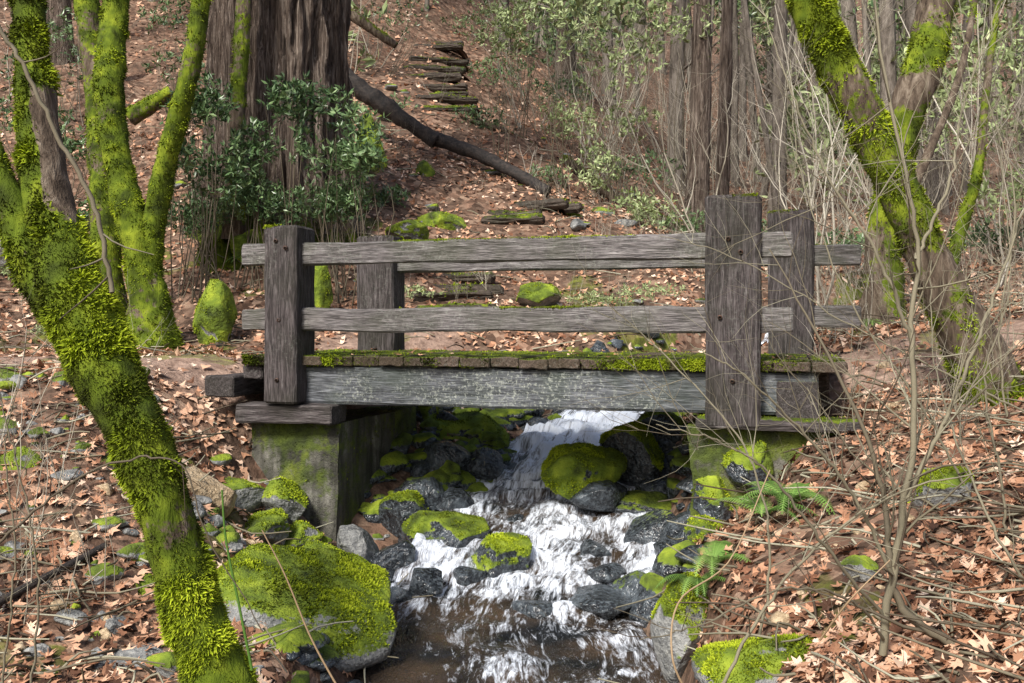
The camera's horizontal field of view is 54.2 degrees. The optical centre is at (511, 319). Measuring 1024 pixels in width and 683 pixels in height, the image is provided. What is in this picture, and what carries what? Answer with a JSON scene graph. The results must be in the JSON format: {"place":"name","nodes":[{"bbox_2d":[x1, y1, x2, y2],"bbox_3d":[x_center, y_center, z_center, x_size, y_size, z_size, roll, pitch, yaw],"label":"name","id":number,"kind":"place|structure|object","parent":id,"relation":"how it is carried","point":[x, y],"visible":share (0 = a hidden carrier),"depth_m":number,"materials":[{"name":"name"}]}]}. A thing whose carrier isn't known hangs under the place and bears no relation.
{"place":"outdoors","nodes":[
{"label":"outdoors","id":0,"kind":"place"},
{"bbox_2d":[0,0,1023,682],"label":"ground","id":1,"kind":"structure","parent":0,"point":[464,200],"depth_m":9.88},
{"bbox_2d":[0,446,42,470],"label":"mossy boulder","id":2,"kind":"object","parent":1,"relation":"on","point":[24,451],"visible":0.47,"depth_m":6.81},
{"bbox_2d":[46,0,75,64],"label":"conifer tree","id":3,"kind":"object","parent":1,"relation":"on","point":[58,7],"visible":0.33,"depth_m":23.73,"materials":[{"name":"brown plant"}]},
{"bbox_2d":[0,25,153,319],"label":"bare branch","id":4,"kind":"object","parent":1,"relation":"on","point":[102,235],"visible":1,"depth_m":3.79,"materials":[{"name":"brown plant"}]},
{"bbox_2d":[99,615,128,633],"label":"boulder","id":5,"kind":"object","parent":1,"relation":"on","point":[112,624],"visible":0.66,"depth_m":5.58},
{"bbox_2d":[0,0,260,682],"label":"mossy maple tree","id":6,"kind":"object","parent":1,"relation":"on","point":[46,244],"visible":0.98,"depth_m":4.57,"materials":[{"name":"green plant"}]},
{"bbox_2d":[0,284,262,682],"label":"bare shrub","id":7,"kind":"object","parent":1,"relation":"on","point":[15,527],"visible":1,"depth_m":3.80,"materials":[{"name":"brown plant"}]},
{"bbox_2d":[108,643,163,671],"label":"boulder","id":8,"kind":"object","parent":1,"relation":"on","point":[136,652],"visible":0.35,"depth_m":5.34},
{"bbox_2d":[72,0,213,349],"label":"mossy maple tree","id":9,"kind":"object","parent":1,"relation":"on","point":[130,218],"visible":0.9,"depth_m":11.55,"materials":[{"name":"green plant"}]},
{"bbox_2d":[133,574,154,596],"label":"mossy boulder","id":10,"kind":"object","parent":1,"relation":"on","point":[148,578],"visible":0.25,"depth_m":6.01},
{"bbox_2d":[126,86,173,124],"bbox_3d":[-5.798,-3.428,16.002,0.820,0.632,0.344,0,0,0],"label":"fallen log","id":11,"kind":"object","parent":1,"relation":"on","point":[147,106],"visible":0.91,"depth_m":15.90,"materials":[{"name":"plant"}]},
{"bbox_2d":[0,366,389,682],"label":"bank stones","id":12,"kind":"object","parent":1,"relation":"on","point":[236,545],"visible":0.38,"depth_m":6.45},
{"bbox_2d":[185,465,237,517],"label":"boulder","id":13,"kind":"object","parent":1,"relation":"on","point":[212,485],"visible":0.52,"depth_m":7.65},
{"bbox_2d":[192,278,237,346],"bbox_3d":[-3.458,0.009,11.663,0.511,0.992,0.563,0,0,0],"label":"mossy boulder","id":14,"kind":"object","parent":1,"relation":"on","point":[215,315],"visible":0.91,"depth_m":11.49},
{"bbox_2d":[159,68,286,303],"bbox_3d":[-3.781,-1.732,13.139,1.629,3.072,1.128,0,0,-18],"label":"rhododendron bush","id":15,"kind":"object","parent":1,"relation":"on","point":[202,108],"visible":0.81,"depth_m":13.03,"materials":[{"name":"green plant"}]},
{"bbox_2d":[219,0,251,239],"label":"mossy sapling tree","id":16,"kind":"object","parent":1,"relation":"on","point":[241,50],"visible":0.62,"depth_m":13.90,"materials":[{"name":"plant"}]},
{"bbox_2d":[221,490,252,670],"bbox_3d":[-1.072,1.014,3.900,0.127,0.704,0.012,0,0,0],"label":"horsetail stem","id":17,"kind":"object","parent":1,"relation":"on","point":[239,606],"visible":1,"depth_m":3.90,"materials":[{"name":"green"}]},
{"bbox_2d":[222,476,264,511],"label":"mossy boulder","id":18,"kind":"object","parent":1,"relation":"on","point":[249,496],"visible":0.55,"depth_m":8.16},
{"bbox_2d":[229,229,264,267],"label":"mossy boulder","id":19,"kind":"object","parent":1,"relation":"on","point":[240,240],"visible":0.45,"depth_m":13.88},
{"bbox_2d":[244,508,289,545],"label":"mossy boulder","id":20,"kind":"object","parent":1,"relation":"on","point":[271,520],"visible":0.77,"depth_m":7.87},
{"bbox_2d":[166,160,378,299],"bbox_3d":[-3.272,-1.211,13.424,2.992,1.894,0.981,0,0,7],"label":"evergreen huckleberry bush","id":21,"kind":"object","parent":1,"relation":"on","point":[345,204],"visible":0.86,"depth_m":13.32,"materials":[{"name":"green plant"}]},
{"bbox_2d":[183,0,367,275],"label":"redwood tree","id":22,"kind":"object","parent":1,"relation":"on","point":[291,39],"visible":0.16,"depth_m":14.50,"materials":[{"name":"brown plant"}]},
{"bbox_2d":[261,475,308,524],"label":"mossy boulder","id":23,"kind":"object","parent":1,"relation":"on","point":[289,497],"visible":0.86,"depth_m":8.20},
{"bbox_2d":[284,520,324,546],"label":"mossy boulder","id":24,"kind":"object","parent":1,"relation":"on","point":[305,532],"visible":0.56,"depth_m":8.09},
{"bbox_2d":[217,542,397,672],"bbox_3d":[-1.374,1.894,6.381,1.336,0.853,1.168,0,0,0],"label":"mossy boulder","id":25,"kind":"object","parent":1,"relation":"on","point":[330,585],"visible":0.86,"depth_m":6.17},
{"bbox_2d":[301,540,343,550],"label":"mossy boulder","id":26,"kind":"object","parent":1,"relation":"on","point":[315,544],"visible":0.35,"depth_m":7.66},
{"bbox_2d":[314,265,332,307],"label":"mossy boulder","id":27,"kind":"object","parent":1,"relation":"on","point":[323,294],"visible":0.55,"depth_m":12.52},
{"bbox_2d":[255,70,394,307],"bbox_3d":[-2.489,-1.728,13.254,1.930,3.184,1.075,0,0,15],"label":"rhododendron bush","id":28,"kind":"object","parent":1,"relation":"on","point":[366,157],"visible":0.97,"depth_m":13.10,"materials":[{"name":"green plant"}]},
{"bbox_2d":[251,406,416,540],"bbox_3d":[-1.615,1.588,9.345,0.877,1.475,1.875,0,0,16],"label":"bridge abutment","id":29,"kind":"object","parent":1,"relation":"on","point":[330,470],"visible":0.51,"depth_m":8.54,"materials":[{"name":"concrete"}]},
{"bbox_2d":[205,192,861,432],"bbox_3d":[0.243,-0.066,8.822,5.481,1.884,2.136,0,0,15],"label":"wooden footbridge","id":30,"kind":"object","parent":29,"relation":"on","point":[292,374],"visible":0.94,"depth_m":8.04,"materials":[{"name":"wood"}]},
{"bbox_2d":[0,174,685,336],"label":"mossy groundcover","id":31,"kind":"object","parent":1,"relation":"on","point":[626,289],"visible":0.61,"depth_m":13.19,"materials":[{"name":"green plant"}]},
{"bbox_2d":[337,524,378,561],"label":"boulder","id":32,"kind":"object","parent":1,"relation":"on","point":[355,539],"visible":0.7,"depth_m":7.83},
{"bbox_2d":[357,113,386,174],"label":"shrub","id":33,"kind":"object","parent":1,"relation":"on","point":[370,118],"visible":0.29,"depth_m":15.13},
{"bbox_2d":[350,8,397,48],"bbox_3d":[-2.760,-5.612,19.015,1.200,0.909,0.242,0,0,0],"label":"fallen log","id":34,"kind":"object","parent":1,"relation":"on","point":[362,21],"visible":0.86,"depth_m":18.93,"materials":[{"name":"brown wood"}]},
{"bbox_2d":[370,540,415,570],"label":"boulder","id":35,"kind":"object","parent":1,"relation":"on","point":[393,557],"visible":0.65,"depth_m":7.75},
{"bbox_2d":[349,68,438,148],"bbox_3d":[-2.413,-4.130,19.352,2.119,1.671,0.406,0,0,8],"label":"fallen log","id":36,"kind":"object","parent":1,"relation":"on","point":[377,100],"visible":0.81,"depth_m":19.21,"materials":[{"name":"brown wood"}]},
{"bbox_2d":[378,489,429,536],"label":"mossy boulder","id":37,"kind":"object","parent":1,"relation":"on","point":[396,509],"visible":0.8,"depth_m":8.57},
{"bbox_2d":[385,219,429,239],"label":"mossy boulder","id":38,"kind":"object","parent":1,"relation":"on","point":[405,229],"visible":0.75,"depth_m":14.91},
{"bbox_2d":[137,0,682,205],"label":"salal groundcover","id":39,"kind":"object","parent":1,"relation":"on","point":[399,103],"visible":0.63,"depth_m":22.11,"materials":[{"name":"green plant"}]},
{"bbox_2d":[399,477,444,510],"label":"boulder","id":40,"kind":"object","parent":1,"relation":"on","point":[430,490],"visible":0.48,"depth_m":8.89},
{"bbox_2d":[416,160,434,176],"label":"mossy boulder","id":41,"kind":"object","parent":1,"relation":"on","point":[424,168],"visible":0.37,"depth_m":18.10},
{"bbox_2d":[416,406,443,422],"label":"mossy boulder","id":42,"kind":"object","parent":1,"relation":"on","point":[425,412],"visible":0.12,"depth_m":10.29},
{"bbox_2d":[415,211,466,229],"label":"mossy boulder","id":43,"kind":"object","parent":1,"relation":"on","point":[446,220],"visible":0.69,"depth_m":15.91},
{"bbox_2d":[358,407,532,523],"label":"stream stones","id":44,"kind":"object","parent":1,"relation":"on","point":[398,458],"visible":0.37,"depth_m":9.48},
{"bbox_2d":[464,446,503,480],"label":"boulder","id":45,"kind":"object","parent":44,"relation":"on","point":[491,469],"visible":0.75,"depth_m":9.56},
{"bbox_2d":[401,510,489,547],"bbox_3d":[-0.526,1.775,8.338,0.636,0.350,0.718,0,0,-42],"label":"mossy boulder","id":46,"kind":"object","parent":1,"relation":"on","point":[454,529],"visible":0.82,"depth_m":8.23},
{"bbox_2d":[422,440,471,471],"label":"boulder","id":47,"kind":"object","parent":1,"relation":"on","point":[439,453],"visible":0.45,"depth_m":9.44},
{"bbox_2d":[435,487,474,510],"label":"boulder","id":48,"kind":"object","parent":1,"relation":"on","point":[457,498],"visible":0.7,"depth_m":8.85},
{"bbox_2d":[174,83,767,304],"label":"hillside stones","id":49,"kind":"object","parent":1,"relation":"on","point":[576,224],"visible":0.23,"depth_m":17.42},
{"bbox_2d":[436,410,510,448],"bbox_3d":[-0.459,1.231,10.341,0.893,0.598,0.654,0,0,0],"label":"mossy boulder","id":50,"kind":"object","parent":1,"relation":"on","point":[465,422],"visible":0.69,"depth_m":10.18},
{"bbox_2d":[263,333,707,682],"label":"stream stones","id":51,"kind":"object","parent":1,"relation":"on","point":[295,644],"visible":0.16,"depth_m":6.89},
{"bbox_2d":[612,490,670,513],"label":"boulder","id":52,"kind":"object","parent":51,"relation":"on","point":[635,501],"visible":0.43,"depth_m":8.67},
{"bbox_2d":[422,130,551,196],"bbox_3d":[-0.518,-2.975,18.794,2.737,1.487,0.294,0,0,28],"label":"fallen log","id":53,"kind":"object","parent":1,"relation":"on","point":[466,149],"visible":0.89,"depth_m":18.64,"materials":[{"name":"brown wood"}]},
{"bbox_2d":[395,40,583,307],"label":"trail steps","id":54,"kind":"structure","parent":1,"relation":"on","point":[456,94],"depth_m":17.14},
{"bbox_2d":[0,0,1022,248],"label":"fallen leaves","id":55,"kind":"object","parent":1,"relation":"on","point":[492,178],"depth_m":22.56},
{"bbox_2d":[10,361,1012,660],"bbox_3d":[0.119,1.233,6.798,6.210,1.796,4.482,0,0,0],"label":"gravel bar","id":56,"kind":"object","parent":1,"relation":"on","point":[774,617],"visible":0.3,"depth_m":5.82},
{"bbox_2d":[0,0,1023,327],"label":"bare thicket","id":57,"kind":"object","parent":1,"relation":"on","point":[846,220],"visible":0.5,"depth_m":20.09,"materials":[{"name":"beige plant"}]},
{"bbox_2d":[0,39,1023,627],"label":"bare undergrowth","id":58,"kind":"object","parent":1,"relation":"on","point":[106,511],"visible":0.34,"depth_m":7.19,"materials":[{"name":"brown plant"}]},
{"bbox_2d":[0,0,1023,286],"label":"salal groundcover","id":59,"kind":"object","parent":1,"relation":"on","point":[396,188],"visible":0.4,"depth_m":18.58,"materials":[{"name":"green plant"}]},
{"bbox_2d":[0,326,1023,682],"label":"fallen leaves","id":60,"kind":"object","parent":1,"relation":"on","point":[904,664],"depth_m":5.42,"materials":[{"name":"plant"}]},
{"bbox_2d":[0,130,1023,544],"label":"fallen leaves","id":61,"kind":"object","parent":1,"relation":"on","point":[188,346],"visible":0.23,"depth_m":12.12,"materials":[{"name":"brown plant"}]},
{"bbox_2d":[516,281,561,306],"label":"mossy boulder","id":62,"kind":"object","parent":1,"relation":"on","point":[533,294],"visible":0.89,"depth_m":13.35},
{"bbox_2d":[553,0,572,90],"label":"conifer tree","id":63,"kind":"object","parent":1,"relation":"on","point":[560,62],"visible":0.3,"depth_m":29.81,"materials":[{"name":"brown plant"}]},
{"bbox_2d":[262,470,889,682],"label":"dry grass stalks","id":64,"kind":"object","parent":1,"relation":"on","point":[671,647],"visible":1,"depth_m":3.23,"materials":[{"name":"brown"}]},
{"bbox_2d":[147,0,1023,218],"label":"distant trees","id":65,"kind":"object","parent":1,"relation":"on","point":[741,59],"visible":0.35,"depth_m":29.15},
{"bbox_2d":[460,0,720,233],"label":"leafy shrub","id":66,"kind":"object","parent":1,"relation":"on","point":[511,31],"visible":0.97,"depth_m":19.16,"materials":[{"name":"green plant"}]},
{"bbox_2d":[540,94,678,231],"bbox_3d":[1.815,-3.026,19.032,2.549,2.989,3.194,0,0,0],"label":"leafy shrub","id":67,"kind":"object","parent":1,"relation":"on","point":[608,158],"visible":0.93,"depth_m":19.25,"materials":[{"name":"green plant"}]},
{"bbox_2d":[559,154,679,227],"bbox_3d":[2.258,-2.704,20.994,2.583,1.562,0.286,0,0,0],"label":"fallen log","id":68,"kind":"object","parent":1,"relation":"on","point":[602,192],"visible":0.34,"depth_m":20.91,"materials":[{"name":"brown wood"}]},
{"bbox_2d":[611,570,645,596],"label":"boulder","id":69,"kind":"object","parent":1,"relation":"on","point":[628,584],"visible":0.38,"depth_m":7.15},
{"bbox_2d":[629,589,656,627],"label":"boulder","id":70,"kind":"object","parent":1,"relation":"on","point":[644,609],"visible":0.33,"depth_m":6.79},
{"bbox_2d":[623,509,675,543],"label":"boulder","id":71,"kind":"object","parent":1,"relation":"on","point":[646,528],"visible":0.34,"depth_m":7.94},
{"bbox_2d":[635,476,666,493],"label":"boulder","id":72,"kind":"object","parent":1,"relation":"on","point":[658,485],"visible":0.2,"depth_m":8.98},
{"bbox_2d":[636,411,685,456],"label":"mossy boulder","id":73,"kind":"object","parent":1,"relation":"on","point":[664,442],"visible":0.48,"depth_m":9.68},
{"bbox_2d":[650,572,708,682],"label":"mossy boulder","id":74,"kind":"object","parent":1,"relation":"on","point":[662,612],"visible":0.79,"depth_m":5.86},
{"bbox_2d":[348,0,1023,205],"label":"distant foliage","id":75,"kind":"object","parent":1,"relation":"on","point":[600,24],"visible":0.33,"depth_m":26.70,"materials":[{"name":"green plant"}]},
{"bbox_2d":[655,570,725,595],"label":"sword fern","id":76,"kind":"object","parent":1,"relation":"on","point":[697,580],"visible":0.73,"depth_m":5.88,"materials":[{"name":"green plant"}]},
{"bbox_2d":[683,0,711,232],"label":"conifer tree","id":77,"kind":"object","parent":1,"relation":"on","point":[700,104],"visible":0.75,"depth_m":19.87,"materials":[{"name":"brown plant"}]},
{"bbox_2d":[523,251,876,634],"bbox_3d":[0.974,0.587,5.101,1.864,2.035,0.514,0,0,4],"label":"bare shrub","id":78,"kind":"object","parent":1,"relation":"on","point":[768,537],"visible":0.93,"depth_m":5.02,"materials":[{"name":"brown plant"}]},
{"bbox_2d":[683,514,724,541],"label":"mossy boulder","id":79,"kind":"object","parent":1,"relation":"on","point":[693,532],"visible":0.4,"depth_m":7.09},
{"bbox_2d":[693,475,735,521],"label":"mossy boulder","id":80,"kind":"object","parent":1,"relation":"on","point":[719,510],"visible":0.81,"depth_m":7.29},
{"bbox_2d":[692,540,749,575],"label":"sword fern","id":81,"kind":"object","parent":1,"relation":"on","point":[714,552],"visible":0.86,"depth_m":6.12,"materials":[{"name":"green plant"}]},
{"bbox_2d":[714,0,732,194],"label":"conifer tree","id":82,"kind":"object","parent":1,"relation":"on","point":[725,74],"visible":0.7,"depth_m":21.94,"materials":[{"name":"brown plant"}]},
{"bbox_2d":[721,439,773,495],"bbox_3d":[1.777,1.097,7.464,0.377,0.430,0.381,0,0,44],"label":"mossy boulder","id":83,"kind":"object","parent":1,"relation":"on","point":[737,466],"visible":0.86,"depth_m":7.34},
{"bbox_2d":[690,633,818,682],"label":"mossy boulder","id":84,"kind":"object","parent":1,"relation":"on","point":[712,662],"visible":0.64,"depth_m":4.66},
{"bbox_2d":[704,495,817,523],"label":"sword fern","id":85,"kind":"object","parent":1,"relation":"on","point":[760,504],"visible":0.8,"depth_m":6.35,"materials":[{"name":"green plant"}]},
{"bbox_2d":[687,413,835,517],"bbox_3d":[2.231,1.547,8.240,1.450,1.575,1.963,0,0,16],"label":"bridge abutment","id":86,"kind":"object","parent":1,"relation":"on","point":[705,460],"visible":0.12,"depth_m":7.49,"materials":[{"name":"concrete"}]},
{"bbox_2d":[525,0,1023,655],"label":"bare shrub","id":87,"kind":"object","parent":1,"relation":"on","point":[891,566],"visible":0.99,"depth_m":4.20,"materials":[{"name":"brown plant"}]},
{"bbox_2d":[529,0,1023,188],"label":"distant conifers","id":88,"kind":"object","parent":1,"relation":"on","point":[718,28],"visible":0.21,"depth_m":33.57,"materials":[{"name":"green plant"}]},
{"bbox_2d":[735,480,834,514],"bbox_3d":[1.765,1.122,6.396,0.676,0.121,0.801,0,0,12],"label":"sword fern","id":89,"kind":"object","parent":1,"relation":"on","point":[782,496],"visible":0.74,"depth_m":6.37,"materials":[{"name":"green plant"}]},
{"bbox_2d":[630,146,1023,411],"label":"bare shrub","id":90,"kind":"object","parent":1,"relation":"on","point":[975,387],"visible":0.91,"depth_m":6.00,"materials":[{"name":"brown plant"}]},
{"bbox_2d":[720,20,973,504],"bbox_3d":[1.926,-0.324,5.613,1.147,2.857,1.086,0,0,-45],"label":"bare shrub","id":91,"kind":"object","parent":1,"relation":"on","point":[918,402],"visible":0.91,"depth_m":5.50,"materials":[{"name":"brown plant"}]},
{"bbox_2d":[840,555,878,581],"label":"boulder","id":92,"kind":"object","parent":1,"relation":"on","point":[865,564],"visible":0.73,"depth_m":5.09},
{"bbox_2d":[715,401,1023,682],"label":"bare shrub","id":93,"kind":"object","parent":1,"relation":"on","point":[766,605],"visible":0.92,"depth_m":4.12,"materials":[{"name":"brown plant"}]},
{"bbox_2d":[784,0,1023,407],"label":"mossy leaning tree","id":94,"kind":"object","parent":1,"relation":"on","point":[833,54],"visible":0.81,"depth_m":6.88,"materials":[{"name":"plant"}]},
{"bbox_2d":[854,0,1002,330],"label":"mossy alder tree","id":95,"kind":"object","parent":1,"relation":"on","point":[930,48],"visible":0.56,"depth_m":10.44,"materials":[{"name":"plant"}]},
{"bbox_2d":[851,209,1023,583],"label":"bare shrub","id":96,"kind":"object","parent":1,"relation":"on","point":[987,514],"visible":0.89,"depth_m":4.63,"materials":[{"name":"brown plant"}]},
{"bbox_2d":[907,465,974,509],"bbox_3d":[2.435,1.001,5.634,0.332,0.366,0.286,0,0,0],"label":"mossy boulder","id":97,"kind":"object","parent":1,"relation":"on","point":[938,486],"visible":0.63,"depth_m":5.56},
{"bbox_2d":[892,44,1023,528],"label":"bare shrub","id":98,"kind":"object","parent":1,"relation":"on","point":[1000,479],"visible":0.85,"depth_m":5.00,"materials":[{"name":"brown plant"}]},
{"bbox_2d":[901,0,1023,416],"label":"bare shrub","id":99,"kind":"object","parent":1,"relation":"on","point":[1000,358],"visible":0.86,"depth_m":6.54,"materials":[{"name":"brown plant"}]},
{"bbox_2d":[918,16,1023,267],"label":"leafy shrub","id":100,"kind":"object","parent":1,"relation":"on","point":[993,199],"visible":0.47,"depth_m":14.78,"materials":[{"name":"green plant"}]},
{"bbox_2d":[353,333,767,682],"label":"stream water","id":101,"kind":"structure","parent":0,"point":[483,631],"depth_m":7.13,"materials":[{"name":"liquid"}]},
{"bbox_2d":[390,586,412,603],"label":"boulder","id":102,"kind":"object","parent":101,"relation":"in","point":[399,595],"visible":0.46,"depth_m":7.16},
{"bbox_2d":[409,567,442,595],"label":"boulder","id":103,"kind":"object","parent":101,"relation":"in","point":[425,581],"visible":0.85,"depth_m":7.26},
{"bbox_2d":[453,566,485,585],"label":"boulder","id":104,"kind":"object","parent":101,"relation":"in","point":[465,575],"visible":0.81,"depth_m":7.46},
{"bbox_2d":[471,532,532,577],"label":"mossy boulder","id":105,"kind":"object","parent":101,"relation":"in","point":[495,555],"visible":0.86,"depth_m":7.64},
{"bbox_2d":[505,514,523,521],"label":"boulder","id":106,"kind":"object","parent":101,"relation":"in","point":[515,517],"visible":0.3,"depth_m":8.62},
{"bbox_2d":[512,599,552,618],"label":"boulder","id":107,"kind":"object","parent":101,"relation":"in","point":[530,609],"visible":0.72,"depth_m":6.93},
{"bbox_2d":[540,442,626,500],"bbox_3d":[0.647,1.370,8.997,0.799,0.552,0.733,0,0,0],"label":"mossy boulder","id":108,"kind":"object","parent":101,"relation":"in","point":[568,471],"visible":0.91,"depth_m":8.77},
{"bbox_2d":[580,539,610,556],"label":"boulder","id":109,"kind":"object","parent":101,"relation":"in","point":[592,547],"visible":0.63,"depth_m":7.83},
{"bbox_2d":[570,480,627,511],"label":"boulder","id":110,"kind":"object","parent":101,"relation":"in","point":[603,496],"visible":0.95,"depth_m":8.60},
{"bbox_2d":[569,584,631,619],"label":"boulder","id":111,"kind":"object","parent":101,"relation":"in","point":[596,599],"visible":0.81,"depth_m":6.93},
{"bbox_2d":[586,562,625,583],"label":"boulder","id":112,"kind":"object","parent":101,"relation":"in","point":[608,573],"visible":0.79,"depth_m":7.42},
{"bbox_2d":[598,420,664,485],"bbox_3d":[1.120,1.282,9.358,0.631,0.694,0.672,0,0,0],"label":"mossy boulder","id":113,"kind":"object","parent":101,"relation":"in","point":[643,453],"visible":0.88,"depth_m":9.15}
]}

